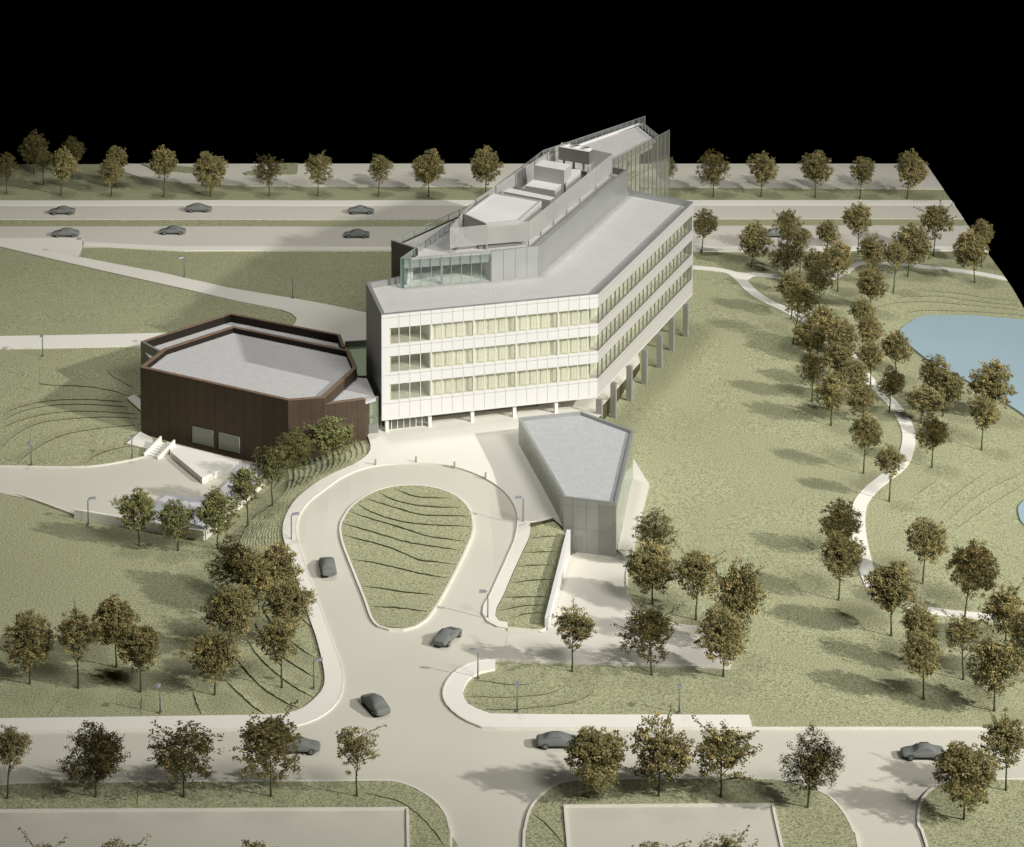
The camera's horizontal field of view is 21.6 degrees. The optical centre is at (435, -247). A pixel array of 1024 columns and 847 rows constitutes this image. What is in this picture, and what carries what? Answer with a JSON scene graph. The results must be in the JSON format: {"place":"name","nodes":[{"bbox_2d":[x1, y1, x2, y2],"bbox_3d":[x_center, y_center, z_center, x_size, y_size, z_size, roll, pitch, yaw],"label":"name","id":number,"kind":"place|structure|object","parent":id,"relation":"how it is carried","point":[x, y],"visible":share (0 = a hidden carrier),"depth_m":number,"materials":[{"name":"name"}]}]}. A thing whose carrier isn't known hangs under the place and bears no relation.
{"place":"outdoors","nodes":[
{"label":"outdoors","id":0,"kind":"place"},
{"bbox_2d":[0,810,406,846],"bbox_3d":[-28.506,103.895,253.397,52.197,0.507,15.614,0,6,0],"label":"parking lot","id":1,"kind":"structure","parent":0,"point":[328,828],"depth_m":257.45,"materials":[{"name":"concrete"}]},
{"bbox_2d":[0,781,449,846],"bbox_3d":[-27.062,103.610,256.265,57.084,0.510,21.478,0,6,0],"label":"verge","id":2,"kind":"structure","parent":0,"point":[422,833],"depth_m":263.63,"materials":[{"name":"green plant"}]},
{"bbox_2d":[0,724,32,798],"bbox_3d":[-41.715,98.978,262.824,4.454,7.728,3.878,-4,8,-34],"label":"tree","id":3,"kind":"object","parent":2,"relation":"on","point":[11,741],"visible":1,"depth_m":262.11,"materials":[{"name":"green plant"}]},
{"bbox_2d":[55,719,130,797],"bbox_3d":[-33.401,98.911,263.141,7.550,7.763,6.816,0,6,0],"label":"tree","id":4,"kind":"object","parent":2,"relation":"on","point":[101,748],"visible":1,"depth_m":262.14,"materials":[{"name":"green plant"}]},
{"bbox_2d":[146,720,223,797],"bbox_3d":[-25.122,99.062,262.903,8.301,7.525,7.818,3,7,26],"label":"tree","id":5,"kind":"object","parent":2,"relation":"on","point":[181,761],"visible":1,"depth_m":262.58,"materials":[{"name":"green plant"}]},
{"bbox_2d":[229,698,306,796],"bbox_3d":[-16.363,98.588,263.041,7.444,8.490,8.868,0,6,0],"label":"tree","id":6,"kind":"object","parent":2,"relation":"on","point":[270,736],"visible":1,"depth_m":262.17,"materials":[{"name":"green plant"}]},
{"bbox_2d":[334,724,386,796],"bbox_3d":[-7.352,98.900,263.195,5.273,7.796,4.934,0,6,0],"label":"tree","id":7,"kind":"object","parent":2,"relation":"on","point":[352,744],"visible":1,"depth_m":262.75,"materials":[{"name":"green plant"}]},
{"bbox_2d":[0,354,639,730],"bbox_3d":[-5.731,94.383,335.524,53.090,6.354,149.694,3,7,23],"label":"pavement","id":8,"kind":"structure","parent":0,"point":[484,442],"depth_m":337.21,"materials":[{"name":"concrete"}]},
{"bbox_2d":[519,411,633,556],"bbox_3d":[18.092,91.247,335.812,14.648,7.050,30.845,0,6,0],"label":"pavilion","id":9,"kind":"structure","parent":8,"relation":"on","point":[585,460],"depth_m":332.72,"materials":[{"name":"concrete"}]},
{"bbox_2d":[616,441,632,552],"bbox_3d":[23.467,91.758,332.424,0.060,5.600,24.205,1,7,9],"label":"window","id":10,"kind":"structure","parent":9,"relation":"in","point":[628,477],"depth_m":331.35,"materials":[{"name":"glass"}]},
{"bbox_2d":[0,200,953,205],"bbox_3d":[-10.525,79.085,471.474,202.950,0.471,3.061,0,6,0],"label":"verge path","id":11,"kind":"structure","parent":0,"point":[367,202],"depth_m":471.44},
{"bbox_2d":[0,205,963,219],"bbox_3d":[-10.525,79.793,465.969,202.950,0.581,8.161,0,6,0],"label":"road","id":12,"kind":"structure","parent":0,"point":[248,212],"depth_m":465.70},
{"bbox_2d":[0,225,973,247],"bbox_3d":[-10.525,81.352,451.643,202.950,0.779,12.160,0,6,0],"label":"road","id":13,"kind":"structure","parent":0,"point":[723,236],"depth_m":452.29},
{"bbox_2d":[0,164,1023,726],"bbox_3d":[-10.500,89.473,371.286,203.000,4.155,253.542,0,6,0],"label":"ground","id":14,"kind":"structure","parent":0,"point":[816,654],"depth_m":342.13,"materials":[{"name":"green plant"}]},
{"bbox_2d":[0,609,55,684],"bbox_3d":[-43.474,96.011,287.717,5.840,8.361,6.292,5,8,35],"label":"tree","id":15,"kind":"object","parent":14,"relation":"on","point":[30,636],"visible":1,"depth_m":286.70,"materials":[{"name":"green plant"}]},
{"bbox_2d":[49,146,80,195],"bbox_3d":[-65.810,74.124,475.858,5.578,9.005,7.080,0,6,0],"label":"tree","id":16,"kind":"object","parent":14,"relation":"on","point":[68,162],"visible":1,"depth_m":474.64,"materials":[{"name":"green plant"}]},
{"bbox_2d":[53,598,103,688],"bbox_3d":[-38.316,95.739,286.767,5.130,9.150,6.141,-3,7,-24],"label":"tree","id":17,"kind":"object","parent":14,"relation":"on","point":[84,626],"visible":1,"depth_m":286.06,"materials":[{"name":"green plant"}]},
{"bbox_2d":[0,333,164,349],"bbox_3d":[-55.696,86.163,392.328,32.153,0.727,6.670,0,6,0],"label":"walk","id":18,"kind":"structure","parent":14,"relation":"on","point":[75,341],"depth_m":392.28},
{"bbox_2d":[91,594,141,667],"bbox_3d":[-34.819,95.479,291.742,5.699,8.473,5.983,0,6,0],"label":"tree","id":19,"kind":"object","parent":14,"relation":"on","point":[114,615],"visible":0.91,"depth_m":290.89,"materials":[{"name":"green plant"}]},
{"bbox_2d":[0,454,264,521],"bbox_3d":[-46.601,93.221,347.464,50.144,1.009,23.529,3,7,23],"label":"service court","id":20,"kind":"object","parent":14,"relation":"on","point":[70,489],"visible":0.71,"depth_m":343.74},
{"bbox_2d":[150,479,255,529],"bbox_3d":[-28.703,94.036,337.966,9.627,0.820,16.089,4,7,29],"label":"equipment slab","id":21,"kind":"structure","parent":20,"relation":"on","point":[194,502],"depth_m":336.04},
{"bbox_2d":[166,442,241,483],"bbox_3d":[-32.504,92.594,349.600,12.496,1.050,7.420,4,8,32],"label":"loading dock","id":22,"kind":"object","parent":20,"relation":"on","point":[200,466],"visible":0.92,"depth_m":348.67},
{"bbox_2d":[109,486,157,546],"bbox_3d":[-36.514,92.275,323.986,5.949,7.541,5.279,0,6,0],"label":"tree","id":23,"kind":"object","parent":14,"relation":"on","point":[138,504],"visible":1,"depth_m":323.03,"materials":[{"name":"green plant"}]},
{"bbox_2d":[115,624,161,692],"bbox_3d":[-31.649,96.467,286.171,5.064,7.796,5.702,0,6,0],"label":"tree","id":24,"kind":"object","parent":14,"relation":"on","point":[142,644],"visible":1,"depth_m":285.02,"materials":[{"name":"green plant"}]},
{"bbox_2d":[149,144,178,197],"bbox_3d":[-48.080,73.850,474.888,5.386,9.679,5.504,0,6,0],"label":"tree","id":25,"kind":"object","parent":14,"relation":"on","point":[166,160],"visible":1,"depth_m":473.81,"materials":[{"name":"green plant"}]},
{"bbox_2d":[74,482,264,540],"bbox_3d":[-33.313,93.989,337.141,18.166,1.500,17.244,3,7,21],"label":"court wall","id":26,"kind":"structure","parent":14,"relation":"on","point":[111,519],"depth_m":330.33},
{"bbox_2d":[153,498,201,550],"bbox_3d":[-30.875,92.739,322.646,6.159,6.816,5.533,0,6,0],"label":"tree","id":27,"kind":"object","parent":14,"relation":"on","point":[170,520],"visible":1,"depth_m":321.85,"materials":[{"name":"green plant"}]},
{"bbox_2d":[0,238,365,343],"bbox_3d":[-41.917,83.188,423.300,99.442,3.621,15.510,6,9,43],"label":"walk","id":28,"kind":"structure","parent":14,"relation":"on","point":[346,324],"depth_m":416.98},
{"bbox_2d":[191,151,228,196],"bbox_3d":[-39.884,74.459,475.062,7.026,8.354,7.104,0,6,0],"label":"tree","id":29,"kind":"object","parent":14,"relation":"on","point":[211,170],"visible":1,"depth_m":474.27,"materials":[{"name":"green plant"}]},
{"bbox_2d":[178,626,244,695],"bbox_3d":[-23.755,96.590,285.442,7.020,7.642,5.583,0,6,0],"label":"tree","id":30,"kind":"object","parent":14,"relation":"on","point":[207,649],"visible":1,"depth_m":284.44,"materials":[{"name":"green plant"}]},
{"bbox_2d":[193,485,240,549],"bbox_3d":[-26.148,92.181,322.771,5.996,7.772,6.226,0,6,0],"label":"tree","id":31,"kind":"object","parent":14,"relation":"on","point":[212,515],"visible":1,"depth_m":322.08,"materials":[{"name":"green plant"}]},
{"bbox_2d":[202,533,256,589],"bbox_3d":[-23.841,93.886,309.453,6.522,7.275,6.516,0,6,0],"label":"tree","id":32,"kind":"object","parent":14,"relation":"on","point":[229,553],"visible":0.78,"depth_m":308.97,"materials":[{"name":"green plant"}]},
{"bbox_2d":[200,582,261,638],"bbox_3d":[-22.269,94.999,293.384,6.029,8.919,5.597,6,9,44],"label":"tree","id":33,"kind":"object","parent":14,"relation":"on","point":[229,608],"visible":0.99,"depth_m":292.64,"materials":[{"name":"green plant"}]},
{"bbox_2d":[228,467,264,526],"bbox_3d":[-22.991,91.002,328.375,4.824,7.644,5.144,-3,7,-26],"label":"tree","id":34,"kind":"object","parent":14,"relation":"on","point":[241,486],"visible":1,"depth_m":327.55,"materials":[{"name":"green plant"}]},
{"bbox_2d":[230,548,280,615],"bbox_3d":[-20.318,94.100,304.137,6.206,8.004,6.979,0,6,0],"label":"tree","id":35,"kind":"object","parent":14,"relation":"on","point":[249,571],"visible":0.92,"depth_m":303.26,"materials":[{"name":"green plant"}]},
{"bbox_2d":[140,313,375,464],"bbox_3d":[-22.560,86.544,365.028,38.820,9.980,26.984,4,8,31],"label":"hall","id":36,"kind":"structure","parent":14,"relation":"on","point":[238,386],"depth_m":357.21,"materials":[{"name":"wood"}]},
{"bbox_2d":[249,446,292,505],"bbox_3d":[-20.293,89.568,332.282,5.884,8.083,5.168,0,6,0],"label":"tree","id":37,"kind":"object","parent":14,"relation":"on","point":[266,470],"visible":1,"depth_m":331.94,"materials":[{"name":"green plant"}]},
{"bbox_2d":[251,610,305,687],"bbox_3d":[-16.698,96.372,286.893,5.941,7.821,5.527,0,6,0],"label":"tree","id":38,"kind":"object","parent":14,"relation":"on","point":[275,632],"visible":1,"depth_m":286.31,"materials":[{"name":"green plant"}]},
{"bbox_2d":[257,541,304,585],"bbox_3d":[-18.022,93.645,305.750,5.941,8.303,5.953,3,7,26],"label":"tree","id":39,"kind":"object","parent":14,"relation":"on","point":[276,555],"visible":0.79,"depth_m":305.06,"materials":[{"name":"green plant"}]},
{"bbox_2d":[260,571,316,643],"bbox_3d":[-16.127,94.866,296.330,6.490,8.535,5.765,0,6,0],"label":"tree","id":40,"kind":"object","parent":14,"relation":"on","point":[288,594],"visible":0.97,"depth_m":295.11,"materials":[{"name":"green plant"}]},
{"bbox_2d":[275,427,315,480],"bbox_3d":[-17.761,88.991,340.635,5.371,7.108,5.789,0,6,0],"label":"tree","id":41,"kind":"object","parent":14,"relation":"on","point":[296,443],"visible":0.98,"depth_m":339.54,"materials":[{"name":"green plant"}]},
{"bbox_2d":[303,415,359,464],"bbox_3d":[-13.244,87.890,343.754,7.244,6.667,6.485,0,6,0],"label":"tree","id":42,"kind":"object","parent":14,"relation":"on","point":[324,438],"visible":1,"depth_m":342.56,"materials":[{"name":"green plant"}]},
{"bbox_2d":[345,340,378,433],"bbox_3d":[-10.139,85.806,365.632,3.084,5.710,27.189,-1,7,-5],"label":"glass link","id":43,"kind":"object","parent":14,"relation":"on","point":[357,348],"visible":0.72,"depth_m":369.85,"materials":[{"name":"clear glass"}]},
{"bbox_2d":[341,485,472,627],"bbox_3d":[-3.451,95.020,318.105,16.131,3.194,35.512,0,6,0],"label":"loop island","id":44,"kind":"structure","parent":14,"relation":"on","point":[366,572],"depth_m":318.04,"materials":[{"name":"green plant"}]},
{"bbox_2d":[411,149,445,196],"bbox_3d":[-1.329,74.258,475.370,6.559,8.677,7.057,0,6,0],"label":"tree","id":45,"kind":"object","parent":14,"relation":"on","point":[428,170],"visible":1,"depth_m":474.06,"materials":[{"name":"green plant"}]},
{"bbox_2d":[470,144,503,192],"bbox_3d":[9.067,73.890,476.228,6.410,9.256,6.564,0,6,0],"label":"tree","id":46,"kind":"object","parent":14,"relation":"on","point":[486,165],"visible":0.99,"depth_m":475.30,"materials":[{"name":"green plant"}]},
{"bbox_2d":[0,183,1023,846],"bbox_3d":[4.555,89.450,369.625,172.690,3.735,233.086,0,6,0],"label":"grass steps","id":47,"kind":"structure","parent":14,"relation":"on","point":[266,525],"depth_m":326.62,"materials":[{"name":"plant"}]},
{"bbox_2d":[0,456,1023,846],"bbox_3d":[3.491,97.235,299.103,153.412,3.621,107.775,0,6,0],"label":"kerb","id":48,"kind":"structure","parent":14,"relation":"on","point":[920,828],"depth_m":277.75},
{"bbox_2d":[0,464,1023,846],"bbox_3d":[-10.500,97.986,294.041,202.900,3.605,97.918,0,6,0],"label":"drive","id":49,"kind":"structure","parent":14,"relation":"on","point":[484,788],"depth_m":275.65,"materials":[{"name":"concrete"}]},
{"bbox_2d":[366,116,693,431],"bbox_3d":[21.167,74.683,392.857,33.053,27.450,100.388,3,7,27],"label":"office building","id":50,"kind":"structure","parent":14,"relation":"on","point":[563,273],"depth_m":367.77,"materials":[{"name":"white concrete"}]},
{"bbox_2d":[495,521,565,632],"bbox_3d":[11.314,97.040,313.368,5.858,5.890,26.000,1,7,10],"label":"bank strip","id":51,"kind":"object","parent":14,"relation":"on","point":[523,621],"visible":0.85,"depth_m":312.37,"materials":[{"name":"green plant"}]},
{"bbox_2d":[545,529,570,628],"bbox_3d":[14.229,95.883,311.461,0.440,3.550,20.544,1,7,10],"label":"retaining wall","id":52,"kind":"structure","parent":14,"relation":"on","point":[562,566],"depth_m":311.57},
{"bbox_2d":[551,597,597,671],"bbox_3d":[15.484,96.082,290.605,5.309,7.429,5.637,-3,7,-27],"label":"tree","id":53,"kind":"object","parent":14,"relation":"on","point":[581,627],"visible":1,"depth_m":289.90,"materials":[{"name":"green plant"}]},
{"bbox_2d":[502,552,730,669],"bbox_3d":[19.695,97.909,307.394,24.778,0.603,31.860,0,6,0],"label":"forecourt","id":54,"kind":"structure","parent":14,"relation":"on","point":[593,585],"depth_m":299.98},
{"bbox_2d":[597,459,648,560],"bbox_3d":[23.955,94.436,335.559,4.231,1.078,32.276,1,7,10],"label":"pavilion pad","id":55,"kind":"object","parent":14,"relation":"on","point":[639,489],"visible":0.51,"depth_m":333.71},
{"bbox_2d":[610,600,684,675],"bbox_3d":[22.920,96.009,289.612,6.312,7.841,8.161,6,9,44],"label":"tree","id":56,"kind":"object","parent":14,"relation":"on","point":[647,625],"visible":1,"depth_m":289.05,"materials":[{"name":"green plant"}]},
{"bbox_2d":[623,539,674,603],"bbox_3d":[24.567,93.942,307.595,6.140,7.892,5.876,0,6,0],"label":"tree","id":57,"kind":"object","parent":14,"relation":"on","point":[650,566],"visible":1,"depth_m":306.97,"materials":[{"name":"green plant"}]},
{"bbox_2d":[630,507,678,549],"bbox_3d":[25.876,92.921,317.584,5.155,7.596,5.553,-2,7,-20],"label":"tree","id":58,"kind":"object","parent":14,"relation":"on","point":[644,525],"visible":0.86,"depth_m":317.02,"materials":[{"name":"green plant"}]},
{"bbox_2d":[668,540,727,619],"bbox_3d":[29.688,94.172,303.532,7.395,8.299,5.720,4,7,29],"label":"tree","id":59,"kind":"object","parent":14,"relation":"on","point":[692,566],"visible":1,"depth_m":302.77,"materials":[{"name":"green plant"}]},
{"bbox_2d":[695,148,731,196],"bbox_3d":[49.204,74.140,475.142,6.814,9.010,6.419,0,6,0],"label":"tree","id":60,"kind":"object","parent":14,"relation":"on","point":[714,162],"visible":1,"depth_m":474.08,"materials":[{"name":"green plant"}]},
{"bbox_2d":[693,602,750,676],"bbox_3d":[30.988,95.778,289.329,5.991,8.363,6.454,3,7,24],"label":"tree","id":61,"kind":"object","parent":14,"relation":"on","point":[715,628],"visible":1,"depth_m":288.17,"materials":[{"name":"green plant"}]},
{"bbox_2d":[707,556,769,654],"bbox_3d":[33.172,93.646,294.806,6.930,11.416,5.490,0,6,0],"label":"tree","id":62,"kind":"object","parent":14,"relation":"on","point":[736,586],"visible":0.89,"depth_m":293.63,"materials":[{"name":"green plant"}]},
{"bbox_2d":[736,218,773,267],"bbox_3d":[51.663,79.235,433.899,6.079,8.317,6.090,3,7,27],"label":"tree","id":63,"kind":"object","parent":14,"relation":"on","point":[753,232],"visible":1,"depth_m":433.06,"materials":[{"name":"green plant"}]},
{"bbox_2d":[745,151,778,196],"bbox_3d":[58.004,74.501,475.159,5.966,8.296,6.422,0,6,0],"label":"tree","id":64,"kind":"object","parent":14,"relation":"on","point":[765,164],"visible":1,"depth_m":474.54,"materials":[{"name":"green plant"}]},
{"bbox_2d":[768,233,804,272],"bbox_3d":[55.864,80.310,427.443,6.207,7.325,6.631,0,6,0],"label":"tree","id":65,"kind":"object","parent":14,"relation":"on","point":[788,254],"visible":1,"depth_m":426.66,"materials":[{"name":"green plant"}]},
{"bbox_2d":[781,285,825,343],"bbox_3d":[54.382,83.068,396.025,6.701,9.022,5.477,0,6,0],"label":"tree","id":66,"kind":"object","parent":14,"relation":"on","point":[809,300],"visible":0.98,"depth_m":395.63,"materials":[{"name":"green plant"}]},
{"bbox_2d":[791,319,826,354],"bbox_3d":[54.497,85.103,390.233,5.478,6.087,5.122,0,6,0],"label":"tree","id":67,"kind":"object","parent":14,"relation":"on","point":[807,336],"visible":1,"depth_m":389.36,"materials":[{"name":"green plant"}]},
{"bbox_2d":[797,149,835,197],"bbox_3d":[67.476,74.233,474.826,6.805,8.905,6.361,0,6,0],"label":"tree","id":68,"kind":"object","parent":14,"relation":"on","point":[813,167],"visible":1,"depth_m":473.59,"materials":[{"name":"green plant"}]},
{"bbox_2d":[809,366,851,425],"bbox_3d":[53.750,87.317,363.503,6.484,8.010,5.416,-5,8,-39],"label":"tree","id":69,"kind":"object","parent":14,"relation":"on","point":[833,387],"visible":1,"depth_m":362.55,"materials":[{"name":"green plant"}]},
{"bbox_2d":[820,237,853,291],"bbox_3d":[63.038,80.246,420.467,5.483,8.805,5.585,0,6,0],"label":"tree","id":70,"kind":"object","parent":14,"relation":"on","point":[840,261],"visible":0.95,"depth_m":419.70,"materials":[{"name":"green plant"}]},
{"bbox_2d":[817,497,863,544],"bbox_3d":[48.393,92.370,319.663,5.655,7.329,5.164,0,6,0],"label":"tree","id":71,"kind":"object","parent":14,"relation":"on","point":[845,522],"visible":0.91,"depth_m":318.93,"materials":[{"name":"green plant"}]},
{"bbox_2d":[819,530,866,600],"bbox_3d":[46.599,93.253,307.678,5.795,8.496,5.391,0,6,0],"label":"tree","id":72,"kind":"object","parent":14,"relation":"on","point":[846,553],"visible":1,"depth_m":306.77,"materials":[{"name":"green plant"}]},
{"bbox_2d":[841,201,873,254],"bbox_3d":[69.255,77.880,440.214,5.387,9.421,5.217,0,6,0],"label":"tree","id":73,"kind":"object","parent":14,"relation":"on","point":[855,215],"visible":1,"depth_m":439.53,"materials":[{"name":"green plant"}]},
{"bbox_2d":[844,377,878,416],"bbox_3d":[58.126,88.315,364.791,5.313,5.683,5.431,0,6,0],"label":"tree","id":74,"kind":"object","parent":14,"relation":"on","point":[859,396],"visible":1,"depth_m":363.98,"materials":[{"name":"green plant"}]},
{"bbox_2d":[848,411,883,473],"bbox_3d":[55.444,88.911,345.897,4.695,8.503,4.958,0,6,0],"label":"tree","id":75,"kind":"object","parent":14,"relation":"on","point":[865,426],"visible":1,"depth_m":344.96,"materials":[{"name":"green plant"}]},
{"bbox_2d":[854,266,890,302],"bbox_3d":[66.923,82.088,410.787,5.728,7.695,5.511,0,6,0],"label":"tree","id":76,"kind":"object","parent":14,"relation":"on","point":[870,282],"visible":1,"depth_m":409.70,"materials":[{"name":"green plant"}]},
{"bbox_2d":[873,443,906,501],"bbox_3d":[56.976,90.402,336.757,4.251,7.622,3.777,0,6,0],"label":"tree","id":77,"kind":"object","parent":14,"relation":"on","point":[886,457],"visible":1,"depth_m":335.87,"materials":[{"name":"green plant"}]},
{"bbox_2d":[862,560,922,636],"bbox_3d":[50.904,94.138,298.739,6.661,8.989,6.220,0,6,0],"label":"tree","id":78,"kind":"object","parent":14,"relation":"on","point":[887,587],"visible":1,"depth_m":297.62,"materials":[{"name":"green plant"}]},
{"bbox_2d":[880,329,915,369],"bbox_3d":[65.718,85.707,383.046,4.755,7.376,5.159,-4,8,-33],"label":"tree","id":79,"kind":"object","parent":14,"relation":"on","point":[894,348],"visible":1,"depth_m":382.07,"materials":[{"name":"green plant"}]},
{"bbox_2d":[889,221,932,276],"bbox_3d":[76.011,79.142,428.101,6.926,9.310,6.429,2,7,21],"label":"tree","id":80,"kind":"object","parent":14,"relation":"on","point":[915,244],"visible":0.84,"depth_m":426.93,"materials":[{"name":"green plant"}]},
{"bbox_2d":[894,148,929,198],"bbox_3d":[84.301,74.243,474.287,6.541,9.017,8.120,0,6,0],"label":"tree","id":81,"kind":"object","parent":14,"relation":"on","point":[908,168],"visible":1,"depth_m":472.76,"materials":[{"name":"green plant"}]},
{"bbox_2d":[899,600,942,642],"bbox_3d":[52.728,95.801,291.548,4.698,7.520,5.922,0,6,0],"label":"tree","id":82,"kind":"object","parent":14,"relation":"on","point":[914,618],"visible":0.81,"depth_m":290.68,"materials":[{"name":"green plant"}]},
{"bbox_2d":[898,628,944,699],"bbox_3d":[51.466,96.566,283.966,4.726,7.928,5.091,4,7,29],"label":"tree","id":83,"kind":"object","parent":14,"relation":"on","point":[927,648],"visible":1,"depth_m":283.03,"materials":[{"name":"green plant"}]},
{"bbox_2d":[903,377,946,423],"bbox_3d":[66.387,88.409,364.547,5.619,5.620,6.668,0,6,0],"label":"tree","id":84,"kind":"object","parent":14,"relation":"on","point":[930,398],"visible":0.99,"depth_m":363.74,"materials":[{"name":"green plant"}]},
{"bbox_2d":[904,515,949,583],"bbox_3d":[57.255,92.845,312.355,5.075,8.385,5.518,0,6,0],"label":"tree","id":85,"kind":"object","parent":14,"relation":"on","point":[930,537],"visible":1,"depth_m":311.39,"materials":[{"name":"green plant"}]},
{"bbox_2d":[912,412,951,467],"bbox_3d":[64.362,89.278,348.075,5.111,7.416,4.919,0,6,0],"label":"tree","id":86,"kind":"object","parent":14,"relation":"on","point":[935,430],"visible":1,"depth_m":347.43,"materials":[{"name":"green plant"}]},
{"bbox_2d":[913,199,956,255],"bbox_3d":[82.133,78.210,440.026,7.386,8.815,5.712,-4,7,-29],"label":"tree","id":87,"kind":"object","parent":14,"relation":"on","point":[934,217],"visible":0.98,"depth_m":439.14,"materials":[{"name":"green plant"}]},
{"bbox_2d":[918,354,951,409],"bbox_3d":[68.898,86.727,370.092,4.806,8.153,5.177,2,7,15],"label":"tree","id":88,"kind":"object","parent":14,"relation":"on","point":[935,371],"visible":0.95,"depth_m":369.43,"materials":[{"name":"green plant"}]},
{"bbox_2d":[932,371,965,416],"bbox_3d":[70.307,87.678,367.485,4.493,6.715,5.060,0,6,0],"label":"tree","id":89,"kind":"object","parent":14,"relation":"on","point":[952,383],"visible":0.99,"depth_m":366.41,"materials":[{"name":"green plant"}]},
{"bbox_2d":[941,609,987,679],"bbox_3d":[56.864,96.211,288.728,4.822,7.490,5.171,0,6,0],"label":"tree","id":90,"kind":"object","parent":14,"relation":"on","point":[961,629],"visible":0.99,"depth_m":288.02,"materials":[{"name":"green plant"}]},
{"bbox_2d":[952,227,989,282],"bbox_3d":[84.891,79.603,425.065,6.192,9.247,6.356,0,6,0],"label":"tree","id":91,"kind":"object","parent":14,"relation":"on","point":[970,247],"visible":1,"depth_m":424.30,"materials":[{"name":"green plant"}]},
{"bbox_2d":[945,536,1001,617],"bbox_3d":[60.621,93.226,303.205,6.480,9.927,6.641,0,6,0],"label":"tree","id":92,"kind":"object","parent":14,"relation":"on","point":[973,558],"visible":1,"depth_m":301.89,"materials":[{"name":"green plant"}]},
{"bbox_2d":[966,393,1002,450],"bbox_3d":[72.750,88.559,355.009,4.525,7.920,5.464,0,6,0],"label":"tree","id":93,"kind":"object","parent":14,"relation":"on","point":[988,416],"visible":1,"depth_m":354.32,"materials":[{"name":"green plant"}]},
{"bbox_2d":[965,357,1017,408],"bbox_3d":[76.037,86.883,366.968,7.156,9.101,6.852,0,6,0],"label":"tree","id":94,"kind":"object","parent":14,"relation":"on","point":[991,384],"visible":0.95,"depth_m":366.08,"materials":[{"name":"green plant"}]},
{"bbox_2d":[964,632,1023,711],"bbox_3d":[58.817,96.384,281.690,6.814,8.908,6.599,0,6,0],"label":"tree","id":95,"kind":"object","parent":14,"relation":"on","point":[993,654],"visible":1,"depth_m":280.48,"materials":[{"name":"green plant"}]},
{"bbox_2d":[977,578,1023,644],"bbox_3d":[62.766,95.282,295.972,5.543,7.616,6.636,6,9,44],"label":"tree","id":96,"kind":"object","parent":14,"relation":"on","point":[1002,607],"visible":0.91,"depth_m":295.08,"materials":[{"name":"green plant"}]},
{"bbox_2d":[0,0,1023,307],"label":"sky","id":97,"kind":"structure","parent":0,"point":[238,81],"materials":[{"name":"black"}]},
{"bbox_2d":[121,164,942,189],"bbox_3d":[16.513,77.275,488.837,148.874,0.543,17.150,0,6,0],"label":"pavement","id":98,"kind":"structure","parent":0,"point":[884,176],"depth_m":487.18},
{"bbox_2d":[84,242,987,252],"bbox_3d":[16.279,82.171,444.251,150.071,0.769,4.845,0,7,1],"label":"kerb path","id":99,"kind":"structure","parent":0,"point":[352,248],"depth_m":444.18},
{"bbox_2d":[444,659,751,726],"bbox_3d":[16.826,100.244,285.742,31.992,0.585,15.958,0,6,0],"label":"island pavement","id":100,"kind":"structure","parent":0,"point":[457,682],"depth_m":279.99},
{"bbox_2d":[566,806,779,846],"bbox_3d":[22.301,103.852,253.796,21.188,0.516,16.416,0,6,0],"label":"parking lot","id":101,"kind":"structure","parent":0,"point":[616,826],"depth_m":258.01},
{"bbox_2d":[525,779,856,846],"bbox_3d":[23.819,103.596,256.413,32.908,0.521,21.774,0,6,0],"label":"verge","id":102,"kind":"structure","parent":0,"point":[821,821],"depth_m":262.69,"materials":[{"name":"green plant"}]},
{"bbox_2d":[562,726,628,797],"bbox_3d":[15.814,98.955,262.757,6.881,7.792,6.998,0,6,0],"label":"tree","id":103,"kind":"object","parent":102,"relation":"on","point":[598,754],"visible":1,"depth_m":262.00,"materials":[{"name":"green plant"}]},
{"bbox_2d":[619,703,696,796],"bbox_3d":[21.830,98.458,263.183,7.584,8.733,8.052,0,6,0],"label":"tree","id":104,"kind":"object","parent":102,"relation":"on","point":[664,749],"visible":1,"depth_m":262.31,"materials":[{"name":"green plant"}]},
{"bbox_2d":[692,715,762,797],"bbox_3d":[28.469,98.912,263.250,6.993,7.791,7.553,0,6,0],"label":"tree","id":105,"kind":"object","parent":102,"relation":"on","point":[718,745],"visible":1,"depth_m":262.27,"materials":[{"name":"green plant"}]},
{"bbox_2d":[777,722,845,807],"bbox_3d":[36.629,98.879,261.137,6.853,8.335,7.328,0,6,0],"label":"tree","id":106,"kind":"object","parent":102,"relation":"on","point":[810,768],"visible":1,"depth_m":260.38,"materials":[{"name":"green plant"}]},
{"bbox_2d":[693,265,1007,622],"bbox_3d":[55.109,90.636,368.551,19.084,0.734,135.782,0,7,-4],"label":"park path","id":107,"kind":"structure","parent":0,"point":[866,494],"depth_m":351.07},
{"bbox_2d":[751,261,1007,281],"bbox_3d":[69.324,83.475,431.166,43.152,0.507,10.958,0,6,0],"label":"park path","id":108,"kind":"structure","parent":0,"point":[859,264],"depth_m":431.51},
{"bbox_2d":[900,315,1023,524],"bbox_3d":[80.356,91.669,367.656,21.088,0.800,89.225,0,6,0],"label":"water","id":109,"kind":"structure","parent":0,"point":[962,344],"depth_m":398.75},
{"bbox_2d":[919,780,1023,846],"bbox_3d":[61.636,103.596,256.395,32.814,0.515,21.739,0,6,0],"label":"verge","id":110,"kind":"structure","parent":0,"point":[997,820],"depth_m":259.22,"materials":[{"name":"green plant"}]},
{"bbox_2d":[929,740,1000,819],"bbox_3d":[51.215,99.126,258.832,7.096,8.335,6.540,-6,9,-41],"label":"tree","id":111,"kind":"object","parent":110,"relation":"on","point":[968,763],"visible":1,"depth_m":257.70,"materials":[{"name":"green plant"}]},
{"bbox_2d":[978,705,1023,790],"bbox_3d":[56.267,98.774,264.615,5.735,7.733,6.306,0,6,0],"label":"tree","id":112,"kind":"object","parent":110,"relation":"on","point":[1006,739],"visible":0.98,"depth_m":263.50,"materials":[{"name":"green plant"}]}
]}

